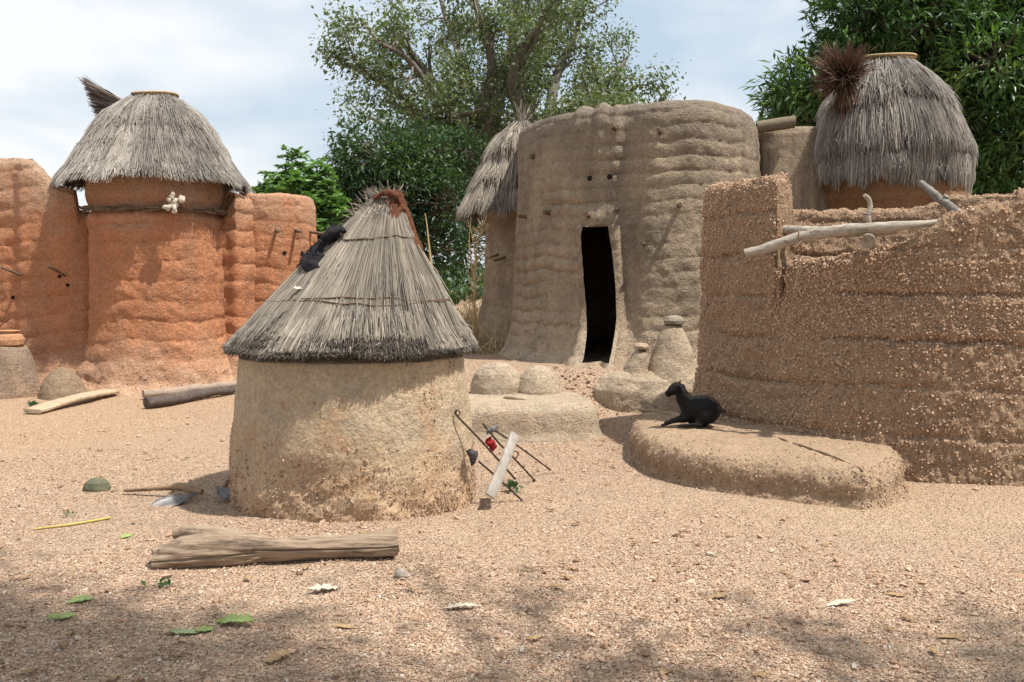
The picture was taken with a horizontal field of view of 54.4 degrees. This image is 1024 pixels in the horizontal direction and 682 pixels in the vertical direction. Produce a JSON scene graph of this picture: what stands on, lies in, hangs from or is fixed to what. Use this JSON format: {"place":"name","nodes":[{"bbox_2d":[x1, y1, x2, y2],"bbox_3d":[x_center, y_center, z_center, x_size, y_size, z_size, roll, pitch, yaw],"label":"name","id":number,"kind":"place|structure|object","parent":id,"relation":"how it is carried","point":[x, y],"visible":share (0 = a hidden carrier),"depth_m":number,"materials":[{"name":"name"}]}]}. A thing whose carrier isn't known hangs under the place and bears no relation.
{"place":"outdoors","nodes":[
{"label":"outdoors","id":0,"kind":"place"},
{"bbox_2d":[0,291,1023,681],"bbox_3d":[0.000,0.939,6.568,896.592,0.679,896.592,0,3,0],"label":"ground","id":1,"kind":"structure","parent":0,"point":[974,525],"depth_m":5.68,"materials":[{"name":"beige gravel"}]},
{"bbox_2d":[0,345,40,398],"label":"clay pedestal","id":2,"kind":"object","parent":1,"relation":"on","point":[19,377],"visible":0.76,"depth_m":13.71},
{"bbox_2d":[0,330,24,346],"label":"clay pot","id":3,"kind":"object","parent":2,"relation":"on","point":[11,338],"visible":1,"depth_m":13.80,"materials":[{"name":"orange ceramic"}]},
{"bbox_2d":[17,574,30,579],"bbox_3d":[-2.610,1.262,5.326,0.072,0.022,0.031,-3,4,-38],"label":"leaf scrap","id":4,"kind":"object","parent":1,"relation":"on","point":[24,576],"visible":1,"depth_m":5.33,"materials":[{"name":"brown plant"}]},
{"bbox_2d":[20,667,38,674],"bbox_3d":[-1.989,1.361,4.103,0.072,0.022,0.031,-2,4,-29],"label":"leaf scrap","id":5,"kind":"object","parent":1,"relation":"on","point":[26,672],"visible":1,"depth_m":4.10,"materials":[{"name":"brown plant"}]},
{"bbox_2d":[27,400,40,405],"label":"weed","id":6,"kind":"object","parent":1,"relation":"on","point":[32,403],"visible":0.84,"depth_m":12.85,"materials":[{"name":"green plant"}]},
{"bbox_2d":[46,612,75,618],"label":"fallen leaf","id":7,"kind":"object","parent":1,"relation":"on","point":[63,615],"visible":1,"depth_m":4.68,"materials":[{"name":"green plant"}]},
{"bbox_2d":[37,367,86,400],"bbox_3d":[-6.233,0.597,13.812,0.699,0.469,0.755,0,3,0],"label":"clay cone","id":8,"kind":"object","parent":1,"relation":"on","point":[61,382],"visible":0.93,"depth_m":13.60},
{"bbox_2d":[58,641,67,648],"bbox_3d":[-1.974,1.334,4.380,0.050,0.023,0.056,0,3,-1],"label":"leaf scrap","id":9,"kind":"object","parent":1,"relation":"on","point":[64,644],"visible":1,"depth_m":4.38,"materials":[{"name":"brown plant"}]},
{"bbox_2d":[23,389,118,413],"bbox_3d":[-5.712,0.771,13.009,0.267,0.116,1.813,0,3,8],"label":"plank","id":10,"kind":"object","parent":1,"relation":"on","point":[50,405],"visible":1,"depth_m":12.73,"materials":[{"name":"beige wood"}]},
{"bbox_2d":[34,517,110,529],"bbox_3d":[-2.855,1.190,6.491,0.475,0.018,0.049,-3,4,-38],"label":"yellow stick","id":11,"kind":"object","parent":1,"relation":"on","point":[77,523],"visible":1,"depth_m":6.47,"materials":[{"name":"yellow wood"}]},
{"bbox_2d":[66,595,93,603],"bbox_3d":[-2.135,1.278,4.924,0.074,0.022,0.123,3,4,39],"label":"fallen leaf","id":12,"kind":"object","parent":1,"relation":"on","point":[80,598],"visible":1,"depth_m":4.93,"materials":[{"name":"green plant"}]},
{"bbox_2d":[82,477,110,491],"bbox_3d":[-3.167,1.104,7.593,0.213,0.128,0.158,0,3,0],"label":"dome lump","id":13,"kind":"object","parent":1,"relation":"on","point":[97,484],"visible":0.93,"depth_m":7.54,"materials":[{"name":"green stone"}]},
{"bbox_2d":[109,674,120,679],"bbox_3d":[-1.617,1.365,4.058,0.027,0.024,0.069,1,3,9],"label":"leaf scrap","id":14,"kind":"object","parent":1,"relation":"on","point":[112,677],"visible":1,"depth_m":4.05,"materials":[{"name":"brown plant"}]},
{"bbox_2d":[120,533,131,537],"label":"fallen leaf","id":15,"kind":"object","parent":1,"relation":"on","point":[125,535],"visible":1,"depth_m":6.12,"materials":[{"name":"plant"}]},
{"bbox_2d":[141,576,172,587],"bbox_3d":[-1.845,1.257,5.189,0.165,0.082,0.120,0,3,0],"label":"leaf sprig","id":16,"kind":"object","parent":1,"relation":"on","point":[166,582],"visible":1,"depth_m":5.17,"materials":[{"name":"green plant"}]},
{"bbox_2d":[0,75,323,395],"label":"clay house","id":17,"kind":"structure","parent":1,"relation":"on","point":[123,282],"depth_m":14.41,"materials":[{"name":"orange soil"}]},
{"bbox_2d":[162,191,184,213],"bbox_3d":[-4.742,-1.941,13.967,0.320,0.315,0.135,0,3,0],"label":"rag bundle","id":18,"kind":"object","parent":17,"relation":"on","point":[173,201],"visible":1,"depth_m":13.94,"materials":[{"name":"white fabric"}]},
{"bbox_2d":[124,483,203,507],"bbox_3d":[-2.621,1.112,7.251,0.651,0.134,0.378,2,4,26],"label":"hoe","id":19,"kind":"object","parent":1,"relation":"on","point":[175,500],"visible":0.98,"depth_m":7.26,"materials":[{"name":"wood"}]},
{"bbox_2d":[169,654,185,657],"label":"leaf scrap","id":20,"kind":"object","parent":1,"relation":"on","point":[178,655],"visible":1,"depth_m":4.25,"materials":[{"name":"brown plant"}]},
{"bbox_2d":[169,627,198,633],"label":"fallen leaf","id":21,"kind":"object","parent":1,"relation":"on","point":[183,631],"visible":1,"depth_m":4.52,"materials":[{"name":"green plant"}]},
{"bbox_2d":[143,385,235,408],"bbox_3d":[-4.171,0.717,13.681,0.234,0.159,2.412,1,4,21],"label":"thin log","id":22,"kind":"object","parent":1,"relation":"on","point":[167,400],"visible":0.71,"depth_m":13.10,"materials":[{"name":"brown wood"}]},
{"bbox_2d":[142,380,236,397],"bbox_3d":[-4.391,0.670,14.175,0.261,0.159,1.804,3,4,40],"label":"thin log","id":23,"kind":"object","parent":1,"relation":"on","point":[158,392],"visible":0.52,"depth_m":13.84,"materials":[{"name":"grey wood"}]},
{"bbox_2d":[195,625,214,631],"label":"fallen leaf","id":24,"kind":"object","parent":1,"relation":"on","point":[205,628],"visible":1,"depth_m":4.56,"materials":[{"name":"green plant"}]},
{"bbox_2d":[215,476,229,498],"bbox_3d":[-2.089,1.019,7.342,0.156,0.220,0.383,0,3,0],"label":"hoe","id":25,"kind":"object","parent":1,"relation":"on","point":[223,491],"visible":0.61,"depth_m":7.25,"materials":[{"name":"metal"}]},
{"bbox_2d":[215,613,252,624],"bbox_3d":[-1.295,1.302,4.649,0.188,0.044,0.116,0,3,0],"label":"fallen leaf","id":26,"kind":"object","parent":1,"relation":"on","point":[240,618],"visible":1,"depth_m":4.66,"materials":[{"name":"green plant"}]},
{"bbox_2d":[151,524,398,568],"bbox_3d":[-1.333,1.175,5.648,1.403,0.229,0.295,0,3,0],"label":"log","id":27,"kind":"object","parent":1,"relation":"on","point":[193,546],"visible":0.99,"depth_m":5.57,"materials":[{"name":"brown wood"}]},
{"bbox_2d":[266,649,290,663],"bbox_3d":[-0.995,1.341,4.231,0.064,0.033,0.120,3,5,42],"label":"fallen leaf","id":28,"kind":"object","parent":1,"relation":"on","point":[277,655],"visible":1,"depth_m":4.23,"materials":[{"name":"brown plant"}]},
{"bbox_2d":[251,144,351,241],"bbox_3d":[-4.508,-2.020,20.918,2.337,4.165,1.686,0,3,0],"label":"young tree","id":29,"kind":"object","parent":1,"relation":"on","point":[319,192],"visible":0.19,"depth_m":20.69,"materials":[{"name":"green plant"}]},
{"bbox_2d":[307,583,337,589],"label":"fallen leaf","id":30,"kind":"object","parent":1,"relation":"on","point":[317,586],"visible":1,"depth_m":5.09,"materials":[{"name":"beige plant"}]},
{"bbox_2d":[332,623,357,628],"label":"fallen leaf","id":31,"kind":"object","parent":1,"relation":"on","point":[344,625],"visible":1,"depth_m":4.62,"materials":[{"name":"plant"}]},
{"bbox_2d":[220,181,479,522],"bbox_3d":[-1.176,0.051,7.351,1.895,2.473,1.903,0,3,0],"label":"thatched hut","id":32,"kind":"object","parent":1,"relation":"on","point":[351,393],"visible":0.94,"depth_m":6.67,"materials":[{"name":"soil"}]},
{"bbox_2d":[296,222,346,271],"bbox_3d":[-1.398,-0.673,7.147,0.303,0.357,0.484,-2,4,-28],"label":"draped cloth","id":33,"kind":"object","parent":32,"relation":"on","point":[311,257],"visible":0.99,"depth_m":7.01,"materials":[{"name":"black fabric"}]},
{"bbox_2d":[372,189,422,250],"bbox_3d":[-0.797,-0.871,7.252,0.298,0.474,0.367,2,4,27],"label":"draped cloth","id":34,"kind":"object","parent":32,"relation":"on","point":[397,200],"visible":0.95,"depth_m":7.16,"materials":[{"name":"brown fabric"}]},
{"bbox_2d":[394,568,410,578],"bbox_3d":[-0.574,1.252,5.284,0.106,0.101,0.063,0,3,0],"label":"rock","id":35,"kind":"object","parent":1,"relation":"on","point":[401,572],"visible":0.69,"depth_m":5.26,"materials":[{"name":"beige stone"}]},
{"bbox_2d":[314,108,495,288],"bbox_3d":[-2.222,-2.782,24.346,5.272,5.653,3.849,-2,4,-29],"label":"neem tree","id":36,"kind":"object","parent":1,"relation":"on","point":[405,167],"visible":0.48,"depth_m":23.68,"materials":[{"name":"green plant"}]},
{"bbox_2d":[425,214,432,266],"bbox_3d":[-1.236,-1.407,14.942,0.148,1.024,0.040,0,3,0],"label":"dry stalk","id":37,"kind":"object","parent":1,"relation":"on","point":[430,256],"visible":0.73,"depth_m":14.93,"materials":[{"name":"beige plant"}]},
{"bbox_2d":[432,256,484,305],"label":"scrub","id":38,"kind":"object","parent":1,"relation":"on","point":[458,291],"visible":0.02,"depth_m":63.32,"materials":[{"name":"green plant"}]},
{"bbox_2d":[443,602,477,608],"bbox_3d":[-0.248,1.284,4.823,0.170,0.023,0.055,0,3,0],"label":"fallen leaf","id":39,"kind":"object","parent":1,"relation":"on","point":[465,604],"visible":1,"depth_m":4.83,"materials":[{"name":"beige plant"}]},
{"bbox_2d":[454,216,491,352],"bbox_3d":[-0.612,-0.873,15.443,0.616,2.235,0.560,0,3,0],"label":"dry plant","id":40,"kind":"object","parent":1,"relation":"on","point":[474,292],"visible":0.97,"depth_m":15.44,"materials":[{"name":"beige plant"}]},
{"bbox_2d":[453,293,509,354],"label":"dry grass","id":41,"kind":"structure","parent":1,"relation":"on","point":[486,349],"depth_m":15.60,"materials":[{"name":"beige plant"}]},
{"bbox_2d":[454,409,515,479],"bbox_3d":[-0.184,0.744,7.086,0.493,0.544,0.034,-2,4,-28],"label":"iron rod","id":42,"kind":"object","parent":1,"relation":"on","point":[480,440],"visible":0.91,"depth_m":7.05,"materials":[{"name":"brown metal"}]},
{"bbox_2d":[307,0,691,246],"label":"baobab tree","id":43,"kind":"object","parent":1,"relation":"on","point":[510,77],"visible":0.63,"depth_m":26.85,"materials":[{"name":"green plant"}]},
{"bbox_2d":[478,461,523,501],"bbox_3d":[-0.060,1.040,7.156,0.376,0.388,0.083,-2,4,-30],"label":"iron rod","id":44,"kind":"object","parent":1,"relation":"on","point":[503,483],"visible":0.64,"depth_m":7.20,"materials":[{"name":"metal"}]},
{"bbox_2d":[466,448,477,465],"bbox_3d":[-0.281,0.820,7.042,0.085,0.124,0.076,-3,5,-44],"label":"rag","id":45,"kind":"object","parent":44,"relation":"attached to","point":[472,454],"visible":1,"depth_m":7.02,"materials":[{"name":"grey fabric"}]},
{"bbox_2d":[485,431,518,498],"bbox_3d":[-0.065,0.883,7.101,0.060,0.446,0.392,2,4,32],"label":"board","id":46,"kind":"object","parent":1,"relation":"on","point":[494,485],"visible":1,"depth_m":7.07,"materials":[{"name":"grey wood"}]},
{"bbox_2d":[482,423,535,481],"bbox_3d":[-0.023,0.877,7.717,0.064,0.573,0.722,3,4,36],"label":"iron rod","id":47,"kind":"object","parent":1,"relation":"on","point":[513,457],"visible":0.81,"depth_m":7.76,"materials":[{"name":"brown metal"}]},
{"bbox_2d":[485,436,496,451],"bbox_3d":[-0.155,0.773,7.441,0.086,0.118,0.071,-1,4,-18],"label":"rag","id":48,"kind":"object","parent":47,"relation":"attached to","point":[490,443],"visible":0.91,"depth_m":7.42,"materials":[{"name":"red fabric"}]},
{"bbox_2d":[485,425,497,434],"bbox_3d":[-0.151,0.663,7.415,0.096,0.074,0.048,-1,4,-13],"label":"rag","id":49,"kind":"object","parent":47,"relation":"attached to","point":[492,429],"visible":1,"depth_m":7.40,"materials":[{"name":"grey fabric"}]},
{"bbox_2d":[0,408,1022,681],"bbox_3d":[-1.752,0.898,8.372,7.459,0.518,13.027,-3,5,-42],"label":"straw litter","id":50,"kind":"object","parent":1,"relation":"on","point":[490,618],"visible":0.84,"depth_m":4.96,"materials":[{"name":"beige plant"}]},
{"bbox_2d":[502,479,528,493],"bbox_3d":[0.016,1.107,7.575,0.188,0.121,0.177,3,5,45],"label":"weed","id":51,"kind":"object","parent":1,"relation":"on","point":[512,483],"visible":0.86,"depth_m":7.57,"materials":[{"name":"green plant"}]},
{"bbox_2d":[495,430,550,470],"bbox_3d":[0.077,0.878,7.988,0.042,0.502,1.050,2,4,27],"label":"iron rod","id":52,"kind":"object","parent":1,"relation":"on","point":[525,451],"visible":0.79,"depth_m":8.08,"materials":[{"name":"brown metal"}]},
{"bbox_2d":[526,635,541,640],"bbox_3d":[0.099,1.328,4.450,0.072,0.022,0.031,0,3,6],"label":"leaf scrap","id":53,"kind":"object","parent":1,"relation":"on","point":[533,637],"visible":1,"depth_m":4.45,"materials":[{"name":"plant"}]},
{"bbox_2d":[468,391,602,442],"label":"clay platform","id":54,"kind":"structure","parent":1,"relation":"on","point":[562,416],"depth_m":9.94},
{"bbox_2d":[470,362,519,394],"bbox_3d":[-0.180,0.457,11.295,0.608,0.438,0.600,0,3,0],"label":"clay mound","id":55,"kind":"object","parent":54,"relation":"on","point":[498,378],"visible":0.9,"depth_m":11.08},
{"bbox_2d":[518,365,560,394],"bbox_3d":[0.302,0.476,11.247,0.542,0.407,0.541,0,3,0],"label":"clay mound","id":56,"kind":"object","parent":54,"relation":"on","point":[539,380],"visible":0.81,"depth_m":11.07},
{"bbox_2d":[549,583,562,587],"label":"leaf scrap","id":57,"kind":"object","parent":1,"relation":"on","point":[556,585],"visible":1,"depth_m":5.10,"materials":[{"name":"brown plant"}]},
{"bbox_2d":[559,573,571,578],"bbox_3d":[0.282,1.239,5.257,0.069,0.024,0.027,1,4,20],"label":"leaf scrap","id":58,"kind":"object","parent":1,"relation":"on","point":[565,575],"visible":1,"depth_m":5.26,"materials":[{"name":"brown plant"}]},
{"bbox_2d":[554,365,617,415],"bbox_3d":[0.839,0.595,12.120,1.225,0.516,1.092,0,3,0],"label":"rubble","id":59,"kind":"object","parent":1,"relation":"on","point":[573,388],"visible":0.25,"depth_m":12.23,"materials":[{"name":"stone"}]},
{"bbox_2d":[455,100,827,369],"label":"clay house","id":60,"kind":"structure","parent":1,"relation":"on","point":[594,218],"depth_m":13.50,"materials":[{"name":"brown"}]},
{"bbox_2d":[756,115,795,133],"bbox_3d":[3.764,-3.091,14.197,0.549,0.245,0.093,1,3,11],"label":"water chute","id":61,"kind":"object","parent":60,"relation":"on","point":[777,124],"visible":0.94,"depth_m":14.17,"materials":[{"name":"brown wood"}]},
{"bbox_2d":[593,315,695,412],"bbox_3d":[1.756,0.325,12.269,1.737,1.294,1.092,0,3,0],"label":"clay shrine","id":62,"kind":"object","parent":1,"relation":"on","point":[635,383],"visible":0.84,"depth_m":11.99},
{"bbox_2d":[660,668,671,674],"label":"fallen leaf","id":63,"kind":"object","parent":1,"relation":"on","point":[664,670],"visible":1,"depth_m":4.13,"materials":[{"name":"beige plant"}]},
{"bbox_2d":[709,592,727,598],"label":"fallen leaf","id":64,"kind":"object","parent":1,"relation":"on","point":[717,595],"visible":1,"depth_m":5.00,"materials":[{"name":"brown plant"}]},
{"bbox_2d":[752,671,768,677],"bbox_3d":[1.020,1.370,4.088,0.050,0.023,0.056,-3,5,-45],"label":"leaf scrap","id":65,"kind":"object","parent":1,"relation":"on","point":[760,674],"visible":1,"depth_m":4.09,"materials":[{"name":"beige plant"}]},
{"bbox_2d":[626,408,908,510],"bbox_3d":[2.190,0.977,8.769,2.302,0.424,3.588,0,3,0],"label":"mud bench","id":66,"kind":"object","parent":1,"relation":"on","point":[718,455],"visible":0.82,"depth_m":7.65,"materials":[{"name":"soil"}]},
{"bbox_2d":[661,380,726,427],"bbox_3d":[1.624,0.558,8.900,0.598,0.412,0.336,0,3,0],"label":"goat","id":67,"kind":"object","parent":66,"relation":"on","point":[700,410],"visible":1,"depth_m":8.82},
{"bbox_2d":[825,599,856,605],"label":"fallen leaf","id":68,"kind":"object","parent":1,"relation":"on","point":[838,602],"visible":1,"depth_m":5.01,"materials":[{"name":"beige plant"}]},
{"bbox_2d":[852,662,857,668],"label":"leaf scrap","id":69,"kind":"object","parent":1,"relation":"on","point":[854,665],"visible":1,"depth_m":4.20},
{"bbox_2d":[692,172,1023,485],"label":"enclosure wall","id":70,"kind":"structure","parent":1,"relation":"on","point":[907,346],"depth_m":8.27,"materials":[{"name":"soil"}]},
{"bbox_2d":[782,225,895,236],"bbox_3d":[2.820,-0.959,8.636,0.975,0.119,0.124,2,4,31],"label":"split pole","id":71,"kind":"object","parent":70,"relation":"on","point":[789,229],"visible":0.34,"depth_m":8.76,"materials":[{"name":"grey wood"}]},
{"bbox_2d":[862,193,872,222],"bbox_3d":[3.022,-1.086,8.449,0.105,0.328,0.053,-1,3,-11],"label":"upright stick","id":72,"kind":"object","parent":71,"relation":"on","point":[867,213],"visible":0.77,"depth_m":8.43,"materials":[{"name":"grey wood"}]},
{"bbox_2d":[744,219,938,257],"bbox_3d":[2.725,-0.848,8.262,1.566,0.312,0.168,1,4,18],"label":"leaning pole","id":73,"kind":"object","parent":70,"relation":"on","point":[826,232],"visible":0.98,"depth_m":8.22,"materials":[{"name":"grey wood"}]},
{"bbox_2d":[777,230,801,379],"bbox_3d":[2.393,-0.293,8.482,0.123,1.289,0.311,-1,4,-12],"label":"hanging rope","id":74,"kind":"object","parent":73,"relation":"hanging from","point":[799,245],"visible":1,"depth_m":8.49,"materials":[{"name":"brown fabric"}]},
{"bbox_2d":[860,233,875,247],"bbox_3d":[2.993,-0.848,8.364,0.116,0.162,0.858,1,4,20],"label":"stub pole","id":75,"kind":"object","parent":70,"relation":"on","point":[867,240],"visible":0.92,"depth_m":7.97,"materials":[{"name":"brown wood"}]},
{"bbox_2d":[918,180,960,211],"bbox_3d":[3.717,-1.242,8.643,0.078,0.348,0.473,-1,4,-22],"label":"grey pole","id":76,"kind":"object","parent":70,"relation":"attached to","point":[939,198],"visible":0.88,"depth_m":8.62,"materials":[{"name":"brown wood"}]},
{"bbox_2d":[738,0,1023,194],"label":"mango tree","id":77,"kind":"object","parent":1,"relation":"on","point":[984,78],"visible":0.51,"depth_m":18.38,"materials":[{"name":"green plant"}]},
{"bbox_2d":[803,35,978,210],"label":"granary","id":78,"kind":"structure","parent":1,"relation":"on","point":[893,129],"depth_m":13.45,"materials":[{"name":"grey plant"}]},
{"bbox_2d":[887,591,904,596],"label":"fallen leaf","id":79,"kind":"object","parent":1,"relation":"on","point":[893,593],"visible":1,"depth_m":5.15,"materials":[{"name":"brown plant"}]},
{"bbox_2d":[901,615,915,620],"bbox_3d":[1.914,1.336,4.809,0.050,0.023,0.056,0,3,-5],"label":"leaf scrap","id":80,"kind":"object","parent":1,"relation":"on","point":[909,617],"visible":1,"depth_m":4.81,"materials":[{"name":"brown plant"}]},
{"bbox_2d":[929,646,936,654],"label":"leaf scrap","id":81,"kind":"object","parent":1,"relation":"on","point":[933,649],"visible":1,"depth_m":4.37,"materials":[{"name":"beige plant"}]},
{"bbox_2d":[937,634,965,637],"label":"fallen leaf","id":82,"kind":"object","parent":1,"relation":"on","point":[952,635],"visible":1,"depth_m":4.57,"materials":[{"name":"plant"}]},
{"bbox_2d":[0,0,1023,280],"label":"sky","id":83,"kind":"structure","parent":0,"point":[247,66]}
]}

